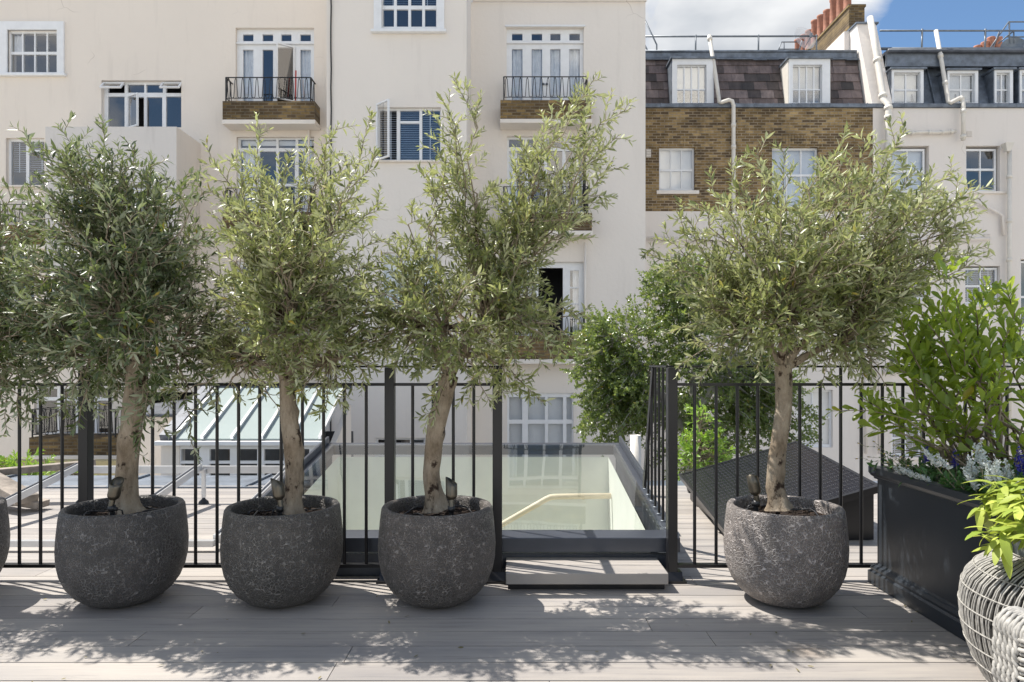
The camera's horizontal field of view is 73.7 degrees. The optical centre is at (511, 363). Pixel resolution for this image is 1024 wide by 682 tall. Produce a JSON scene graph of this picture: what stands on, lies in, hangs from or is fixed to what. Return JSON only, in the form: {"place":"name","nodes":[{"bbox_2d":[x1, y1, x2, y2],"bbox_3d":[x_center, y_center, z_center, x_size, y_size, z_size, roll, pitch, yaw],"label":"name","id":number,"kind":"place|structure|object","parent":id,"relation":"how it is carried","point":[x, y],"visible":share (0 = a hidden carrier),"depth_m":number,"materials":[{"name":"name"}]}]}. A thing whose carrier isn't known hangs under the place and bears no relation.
{"place":"outdoors","nodes":[
{"label":"outdoors","id":0,"kind":"place"},
{"bbox_2d":[0,447,96,474],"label":"leafy bush","id":1,"kind":"object","parent":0,"point":[8,462],"visible":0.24,"depth_m":8.53,"materials":[{"name":"green plant"}]},
{"bbox_2d":[4,459,115,474],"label":"garden wall","id":2,"kind":"structure","parent":0,"point":[101,462],"depth_m":14.20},
{"bbox_2d":[0,0,326,458],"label":"cream building","id":3,"kind":"structure","parent":0,"point":[176,80],"depth_m":17.00,"materials":[{"name":"white paint"}]},
{"bbox_2d":[9,139,43,184],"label":"window","id":4,"kind":"structure","parent":3,"relation":"in","point":[28,163],"depth_m":17.11,"materials":[{"name":"white paint"}]},
{"bbox_2d":[10,31,56,71],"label":"window","id":5,"kind":"structure","parent":3,"relation":"in","point":[19,40],"depth_m":17.05,"materials":[{"name":"white paint"}]},
{"bbox_2d":[37,386,112,432],"bbox_3d":[-10.922,1.156,17.130,1.955,1.207,0.060,0,0,0],"label":"window","id":6,"kind":"structure","parent":3,"relation":"in","point":[58,387],"depth_m":17.10,"materials":[{"name":"white paint"}]},
{"bbox_2d":[72,187,150,217],"bbox_3d":[-9.235,-3.733,15.910,1.991,0.751,0.060,0,0,0],"label":"window","id":7,"kind":"structure","parent":3,"relation":"in","point":[73,187],"depth_m":15.88,"materials":[{"name":"white paint"}]},
{"bbox_2d":[104,82,180,126],"bbox_3d":[-9.231,-6.460,17.150,1.989,1.173,0.060,0,0,0],"label":"window","id":8,"kind":"structure","parent":3,"relation":"in","point":[145,95],"depth_m":17.12,"materials":[{"name":"white paint"}]},
{"bbox_2d":[236,30,313,100],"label":"french doors","id":9,"kind":"structure","parent":3,"relation":"in","point":[249,53],"depth_m":17.10,"materials":[{"name":"white paint"}]},
{"bbox_2d":[237,261,312,335],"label":"french doors","id":10,"kind":"structure","parent":3,"relation":"in","point":[238,262],"depth_m":17.10,"materials":[{"name":"white paint"}]},
{"bbox_2d":[238,138,313,211],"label":"french doors","id":11,"kind":"structure","parent":3,"relation":"in","point":[277,143],"depth_m":17.10,"materials":[{"name":"white paint"}]},
{"bbox_2d":[276,42,294,100],"bbox_3d":[-5.623,-7.221,16.949,0.451,1.385,0.040,0,0,-36],"label":"open door","id":12,"kind":"structure","parent":3,"relation":"in","point":[277,43],"depth_m":16.94,"materials":[{"name":"white paint"}]},
{"bbox_2d":[471,0,646,470],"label":"recessed cream building","id":13,"kind":"structure","parent":0,"point":[530,59],"depth_m":17.30,"materials":[{"name":"white paint"}]},
{"bbox_2d":[507,393,572,456],"bbox_3d":[0.718,1.825,17.425,1.678,2.145,0.130,0,0,0],"label":"window","id":14,"kind":"structure","parent":13,"relation":"in","point":[536,423],"depth_m":17.48,"materials":[{"name":"white glass"}]},
{"bbox_2d":[507,138,582,211],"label":"french doors","id":15,"kind":"structure","parent":13,"relation":"in","point":[509,168],"depth_m":17.40,"materials":[{"name":"white paint"}]},
{"bbox_2d":[507,30,583,99],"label":"french doors","id":16,"kind":"structure","parent":13,"relation":"in","point":[526,56],"depth_m":17.40,"materials":[{"name":"white paint"}]},
{"bbox_2d":[522,262,583,335],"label":"french doors","id":17,"kind":"structure","parent":13,"relation":"in","point":[577,268],"depth_m":17.40,"materials":[{"name":"white paint"}]},
{"bbox_2d":[559,247,827,480],"bbox_3d":[2.362,1.111,8.975,3.533,5.294,1.688,0,0,0],"label":"birch tree","id":18,"kind":"object","parent":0,"point":[623,382],"visible":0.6,"depth_m":8.74,"materials":[{"name":"green plant"}]},
{"bbox_2d":[678,399,735,480],"bbox_3d":[2.075,1.369,7.387,0.776,1.962,0.736,0,0,0],"label":"laurel bush","id":19,"kind":"object","parent":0,"point":[703,438],"visible":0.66,"depth_m":7.34,"materials":[{"name":"green plant"}]},
{"bbox_2d":[645,0,1023,53],"label":"sky","id":20,"kind":"structure","parent":0,"point":[663,17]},
{"bbox_2d":[974,36,1002,46],"bbox_3d":[20.775,-11.127,30.080,2.400,6.455,0.560,0,0,0],"label":"distant chimney","id":21,"kind":"object","parent":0,"point":[990,41],"visible":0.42,"depth_m":29.96,"materials":[{"name":"brick"}]},
{"label":"ground","id":22,"kind":"structure","parent":0,"visible":0},
{"bbox_2d":[138,399,188,474],"bbox_3d":[-6.474,4.666,14.150,1.024,7.868,3.500,0,0,0],"label":"lean to","id":23,"kind":"object","parent":22,"relation":"on","point":[158,409],"visible":0.03,"depth_m":12.50,"materials":[{"name":"white paint"}]},
{"bbox_2d":[154,386,352,474],"bbox_3d":[-4.362,4.482,12.045,2.787,8.236,2.330,0,0,0],"label":"conservatory","id":24,"kind":"object","parent":22,"relation":"on","point":[270,438],"visible":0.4,"depth_m":11.52,"materials":[{"name":"glass"}]},
{"bbox_2d":[180,446,315,474],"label":"glazed doors","id":25,"kind":"structure","parent":24,"relation":"in","point":[205,451],"depth_m":11.02,"materials":[{"name":"white paint"}]},
{"bbox_2d":[327,0,472,456],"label":"cream building","id":26,"kind":"structure","parent":22,"relation":"on","point":[394,64],"depth_m":15.60,"materials":[{"name":"white paint"}]},
{"bbox_2d":[375,438,424,456],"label":"window","id":27,"kind":"structure","parent":26,"relation":"in","point":[376,439],"depth_m":15.66,"materials":[{"name":"white paint"}]},
{"bbox_2d":[382,0,436,27],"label":"window","id":28,"kind":"structure","parent":26,"relation":"in","point":[395,8],"depth_m":15.65,"materials":[{"name":"white paint"}]},
{"bbox_2d":[378,109,440,159],"bbox_3d":[-2.363,-5.238,15.769,1.482,1.225,0.138,0,0,0],"label":"window","id":29,"kind":"structure","parent":26,"relation":"in","point":[399,122],"depth_m":15.76,"materials":[{"name":"white paint"}]},
{"bbox_2d":[381,253,439,306],"bbox_3d":[-2.321,-1.911,15.765,1.365,1.248,0.130,0,0,0],"label":"window","id":30,"kind":"structure","parent":26,"relation":"in","point":[393,254],"depth_m":15.82,"materials":[{"name":"white paint"}]},
{"bbox_2d":[6,474,876,487],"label":"lead flat roof","id":31,"kind":"structure","parent":22,"relation":"on","point":[225,481],"depth_m":6.41,"materials":[{"name":"grey metal"}]},
{"bbox_2d":[645,0,1023,480],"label":"brick mansard house","id":32,"kind":"structure","parent":22,"relation":"on","point":[716,109],"depth_m":19.00,"materials":[{"name":"brown brick"}]},
{"bbox_2d":[659,148,693,189],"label":"sash window","id":33,"kind":"structure","parent":32,"relation":"in","point":[676,165],"depth_m":19.22,"materials":[{"name":"white glass"}]},
{"bbox_2d":[645,19,817,49],"bbox_3d":[6.661,-10.050,21.796,6.113,1.582,2.448,0,0,0],"label":"roof railing","id":34,"kind":"object","parent":32,"relation":"on","point":[758,36],"visible":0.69,"depth_m":20.58,"materials":[{"name":"grey metal"}]},
{"bbox_2d":[772,148,816,207],"bbox_3d":[7.885,-5.168,19.165,1.292,1.691,0.130,0,0,0],"label":"sash window","id":35,"kind":"structure","parent":32,"relation":"in","point":[800,155],"depth_m":19.22,"materials":[{"name":"white paint"}]},
{"bbox_2d":[799,33,812,49],"bbox_3d":[8.964,-9.774,20.884,0.518,1.121,0.645,0,0,33],"label":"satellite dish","id":36,"kind":"object","parent":32,"relation":"attached to","point":[810,35],"visible":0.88,"depth_m":20.79,"materials":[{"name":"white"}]},
{"bbox_2d":[795,390,830,446],"bbox_3d":[8.398,1.544,19.165,1.064,1.606,0.130,0,0,0],"label":"sash window","id":37,"kind":"structure","parent":32,"relation":"in","point":[812,398],"depth_m":19.22,"materials":[{"name":"white paint"}]},
{"bbox_2d":[873,29,1023,480],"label":"cream house","id":38,"kind":"structure","parent":22,"relation":"on","point":[984,146],"depth_m":19.00,"materials":[{"name":"white paint"}]},
{"bbox_2d":[892,421,919,455],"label":"sash window","id":39,"kind":"structure","parent":38,"relation":"in","point":[894,436],"depth_m":19.20,"materials":[{"name":"white paint"}]},
{"bbox_2d":[891,149,924,192],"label":"sash window","id":40,"kind":"structure","parent":38,"relation":"in","point":[913,155],"depth_m":19.22,"materials":[{"name":"white glass"}]},
{"bbox_2d":[901,268,925,299],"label":"sash window","id":41,"kind":"structure","parent":38,"relation":"in","point":[921,298],"depth_m":19.10,"materials":[{"name":"white paint"}]},
{"bbox_2d":[880,21,1023,49],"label":"roof railing","id":42,"kind":"object","parent":38,"relation":"on","point":[1008,36],"visible":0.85,"depth_m":20.57,"materials":[{"name":"grey metal"}]},
{"bbox_2d":[954,421,995,455],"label":"sash window","id":43,"kind":"structure","parent":38,"relation":"in","point":[972,453],"depth_m":19.10,"materials":[{"name":"white paint"}]},
{"bbox_2d":[966,149,995,190],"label":"sash window","id":44,"kind":"structure","parent":38,"relation":"in","point":[979,151],"depth_m":19.10,"materials":[{"name":"white paint"}]},
{"bbox_2d":[965,268,996,303],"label":"sash window","id":45,"kind":"structure","parent":38,"relation":"in","point":[979,274],"depth_m":19.15,"materials":[{"name":"white paint"}]},
{"bbox_2d":[1000,38,1023,46],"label":"roof","id":46,"kind":"object","parent":38,"relation":"on","point":[1019,42],"visible":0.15,"depth_m":22.00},
{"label":"terrace base","id":47,"kind":"structure","parent":0,"visible":0},
{"bbox_2d":[0,486,986,681],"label":"terrace deck","id":48,"kind":"structure","parent":47,"relation":"on","point":[702,624],"depth_m":2.78,"materials":[{"name":"grey wood"}]},
{"bbox_2d":[0,496,9,571],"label":"round planter","id":49,"kind":"object","parent":48,"relation":"on","point":[4,533],"visible":1,"depth_m":3.24,"materials":[{"name":"stone"}]},
{"bbox_2d":[0,176,66,436],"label":"olive tree","id":50,"kind":"object","parent":49,"relation":"in","point":[8,343],"visible":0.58,"depth_m":3.11,"materials":[{"name":"green plant"}]},
{"bbox_2d":[12,498,49,508],"bbox_3d":[-4.200,0.938,5.100,1.407,0.283,0.140,0,0,0],"label":"timber plank","id":51,"kind":"object","parent":48,"relation":"on","point":[35,505],"visible":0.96,"depth_m":5.03,"materials":[{"name":"beige wood"}]},
{"bbox_2d":[0,473,38,504],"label":"timber plank","id":52,"kind":"object","parent":51,"relation":"on","point":[8,486],"visible":0.63,"depth_m":5.05,"materials":[{"name":"beige wood"}]},
{"bbox_2d":[54,495,188,608],"bbox_3d":[-1.800,0.877,3.170,0.542,0.440,0.542,0,0,-11],"label":"round planter","id":53,"kind":"object","parent":48,"relation":"on","point":[103,559],"visible":0.89,"depth_m":2.96,"materials":[{"name":"stone"}]},
{"bbox_2d":[107,476,123,514],"bbox_3d":[-1.757,0.636,3.026,0.062,0.258,0.060,0,0,0],"label":"spike spotlight","id":54,"kind":"object","parent":53,"relation":"in","point":[115,489],"visible":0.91,"depth_m":3.01,"materials":[{"name":"grey metal"}]},
{"bbox_2d":[0,110,257,514],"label":"olive tree","id":55,"kind":"object","parent":53,"relation":"in","point":[136,268],"visible":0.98,"depth_m":3.03,"materials":[{"name":"green plant"}]},
{"bbox_2d":[5,463,284,546],"bbox_3d":[-3.031,0.940,4.685,2.737,0.319,1.430,0,0,0],"label":"panel mounting frame","id":56,"kind":"object","parent":48,"relation":"on","point":[187,472],"visible":0.37,"depth_m":5.11,"materials":[{"name":"metal"}]},
{"bbox_2d":[0,459,95,474],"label":"timber plank","id":57,"kind":"object","parent":56,"relation":"on","point":[30,469],"visible":0.53,"depth_m":5.35,"materials":[{"name":"brown wood"}]},
{"bbox_2d":[1,366,505,583],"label":"guard railing","id":58,"kind":"object","parent":48,"relation":"on","point":[86,472],"visible":0.43,"depth_m":3.45,"materials":[{"name":"black metal"}]},
{"bbox_2d":[220,495,342,608],"bbox_3d":[-1.062,0.877,3.170,0.542,0.440,0.542,0,0,-43],"label":"round planter","id":59,"kind":"object","parent":48,"relation":"on","point":[269,561],"visible":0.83,"depth_m":2.96,"materials":[{"name":"stone"}]},
{"bbox_2d":[270,478,284,515],"bbox_3d":[-1.037,0.636,3.024,0.060,0.258,0.062,0,0,-36],"label":"spike spotlight","id":60,"kind":"object","parent":59,"relation":"on","point":[278,490],"visible":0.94,"depth_m":3.00,"materials":[{"name":"grey metal"}]},
{"bbox_2d":[147,106,408,514],"bbox_3d":[-1.082,-0.274,3.166,1.250,1.941,0.883,0,0,22],"label":"olive tree","id":61,"kind":"object","parent":59,"relation":"on","point":[285,291],"visible":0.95,"depth_m":3.04,"materials":[{"name":"green plant"}]},
{"bbox_2d":[378,495,495,608],"bbox_3d":[-0.347,0.877,3.170,0.542,0.440,0.542,0,0,18],"label":"round planter","id":62,"kind":"object","parent":48,"relation":"on","point":[444,559],"visible":0.9,"depth_m":2.95,"materials":[{"name":"rough dark stone"}]},
{"bbox_2d":[445,477,456,514],"bbox_3d":[-0.270,0.636,3.031,0.060,0.258,0.062,0,0,21],"label":"spike spotlight","id":63,"kind":"object","parent":62,"relation":"in","point":[451,490],"visible":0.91,"depth_m":3.01,"materials":[{"name":"grey metal"}]},
{"bbox_2d":[317,71,639,513],"bbox_3d":[-0.153,-0.325,3.153,1.523,2.038,0.834,0,0,0],"label":"olive tree","id":64,"kind":"object","parent":62,"relation":"in","point":[508,277],"visible":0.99,"depth_m":3.09,"materials":[{"name":"green plant"}]},
{"bbox_2d":[262,436,679,575],"bbox_3d":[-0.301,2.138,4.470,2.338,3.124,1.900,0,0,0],"label":"roof skylight","id":65,"kind":"object","parent":48,"relation":"attached to","point":[576,507],"visible":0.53,"depth_m":5.30,"materials":[{"name":"dark painted metal"},{"name":"glass"}]},
{"bbox_2d":[2,588,956,681],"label":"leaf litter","id":66,"kind":"object","parent":48,"relation":"on","point":[462,647],"visible":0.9,"depth_m":2.60,"materials":[{"name":"plant"}]},
{"bbox_2d":[506,557,667,588],"bbox_3d":[0.361,1.054,3.417,0.782,0.089,0.275,0,0,0],"label":"deck step","id":67,"kind":"object","parent":48,"relation":"on","point":[586,573],"visible":1,"depth_m":3.32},
{"bbox_2d":[630,434,640,465],"bbox_3d":[1.032,0.875,5.700,0.090,0.550,0.090,0,0,0],"label":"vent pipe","id":68,"kind":"object","parent":48,"relation":"on","point":[635,444],"visible":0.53,"depth_m":5.66,"materials":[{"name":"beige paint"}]},
{"bbox_2d":[679,441,876,539],"bbox_3d":[1.813,0.865,4.865,1.046,0.465,1.430,0,0,0],"label":"roof","id":69,"kind":"object","parent":48,"relation":"on","point":[747,466],"visible":0.57,"depth_m":4.72,"materials":[{"name":"black"}]},
{"bbox_2d":[723,495,848,608],"bbox_3d":[1.265,0.877,3.170,0.542,0.440,0.542,0,0,31],"label":"round planter","id":70,"kind":"object","parent":48,"relation":"on","point":[796,556],"visible":0.88,"depth_m":2.96,"materials":[{"name":"stone"}]},
{"bbox_2d":[746,475,760,511],"bbox_3d":[1.108,0.636,3.130,0.062,0.258,0.060,0,0,31],"label":"spike spotlight","id":71,"kind":"object","parent":70,"relation":"in","point":[754,487],"visible":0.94,"depth_m":3.11,"materials":[{"name":"grey metal"}]},
{"bbox_2d":[640,111,995,511],"bbox_3d":[1.403,-0.229,3.165,1.399,1.824,1.215,0,0,34],"label":"olive tree","id":72,"kind":"object","parent":70,"relation":"in","point":[814,294],"visible":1,"depth_m":3.04,"materials":[{"name":"green plant"}]},
{"bbox_2d":[665,366,1023,583],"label":"guard railing","id":73,"kind":"object","parent":48,"relation":"on","point":[674,572],"visible":0.56,"depth_m":3.45,"materials":[{"name":"black metal"}]},
{"bbox_2d":[642,365,673,528],"bbox_3d":[0.808,0.437,3.841,0.044,0.849,0.701,0,0,0],"label":"side railing","id":74,"kind":"object","parent":73,"relation":"attached to","point":[648,471],"visible":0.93,"depth_m":3.85,"materials":[{"name":"black metal"}]},
{"bbox_2d":[868,466,1009,641],"bbox_3d":[2.285,0.806,2.975,0.994,0.583,0.914,0,0,0],"label":"trough planter","id":75,"kind":"object","parent":48,"relation":"on","point":[925,553],"visible":0.56,"depth_m":3.00,"materials":[{"name":"black metal"}]},
{"bbox_2d":[826,399,966,466],"bbox_3d":[1.702,0.347,2.955,0.702,0.390,0.101,0,0,0],"label":"arching sprig","id":76,"kind":"object","parent":75,"relation":"in","point":[870,410],"visible":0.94,"depth_m":2.96,"materials":[{"name":"green plant"}]},
{"bbox_2d":[892,465,932,486],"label":"white flower spikes","id":77,"kind":"object","parent":75,"relation":"in","point":[907,471],"visible":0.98,"depth_m":3.08,"materials":[{"name":"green plant"}]},
{"bbox_2d":[855,441,1012,481],"bbox_3d":[1.880,0.460,2.994,0.210,0.183,0.760,0,0,-26],"label":"daisy plant","id":78,"kind":"object","parent":75,"relation":"in","point":[904,464],"visible":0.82,"depth_m":3.20,"materials":[{"name":"green plant"}]},
{"bbox_2d":[854,253,1023,476],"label":"evergreen shrub","id":79,"kind":"object","parent":75,"relation":"in","point":[969,342],"visible":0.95,"depth_m":3.06,"materials":[{"name":"green plant"}]},
{"bbox_2d":[866,456,1023,492],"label":"bedding foliage","id":80,"kind":"object","parent":75,"relation":"on","point":[922,470],"visible":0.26,"depth_m":3.07,"materials":[{"name":"green plant"}]},
{"bbox_2d":[921,442,989,493],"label":"white flower spikes","id":81,"kind":"object","parent":75,"relation":"in","point":[980,457],"visible":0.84,"depth_m":2.74,"materials":[{"name":"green plant"}]},
{"bbox_2d":[922,444,1023,484],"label":"blue flower spikes","id":82,"kind":"object","parent":75,"relation":"in","point":[1020,468],"visible":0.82,"depth_m":2.90,"materials":[{"name":"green plant"}]},
{"bbox_2d":[963,458,1023,495],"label":"white flower spikes","id":83,"kind":"object","parent":75,"relation":"in","point":[997,471],"visible":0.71,"depth_m":2.63,"materials":[{"name":"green plant"}]},
{"bbox_2d":[957,549,1023,681],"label":"wicker basket","id":84,"kind":"object","parent":48,"relation":"on","point":[988,591],"visible":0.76,"depth_m":2.21,"materials":[{"name":"wicker"}]},
{"bbox_2d":[1006,525,1023,556],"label":"marbled pot","id":85,"kind":"object","parent":84,"relation":"in","point":[1019,552],"visible":0.1,"depth_m":2.24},
{"bbox_2d":[961,475,1023,578],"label":"sage plant","id":86,"kind":"object","parent":85,"relation":"in","point":[1010,492],"visible":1,"depth_m":2.22,"materials":[{"name":"green plant"}]},
{"bbox_2d":[991,606,1023,681],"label":"wicker chair","id":87,"kind":"object","parent":48,"relation":"on","point":[1007,639],"visible":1,"depth_m":1.66,"materials":[{"name":"wicker"}]}
]}

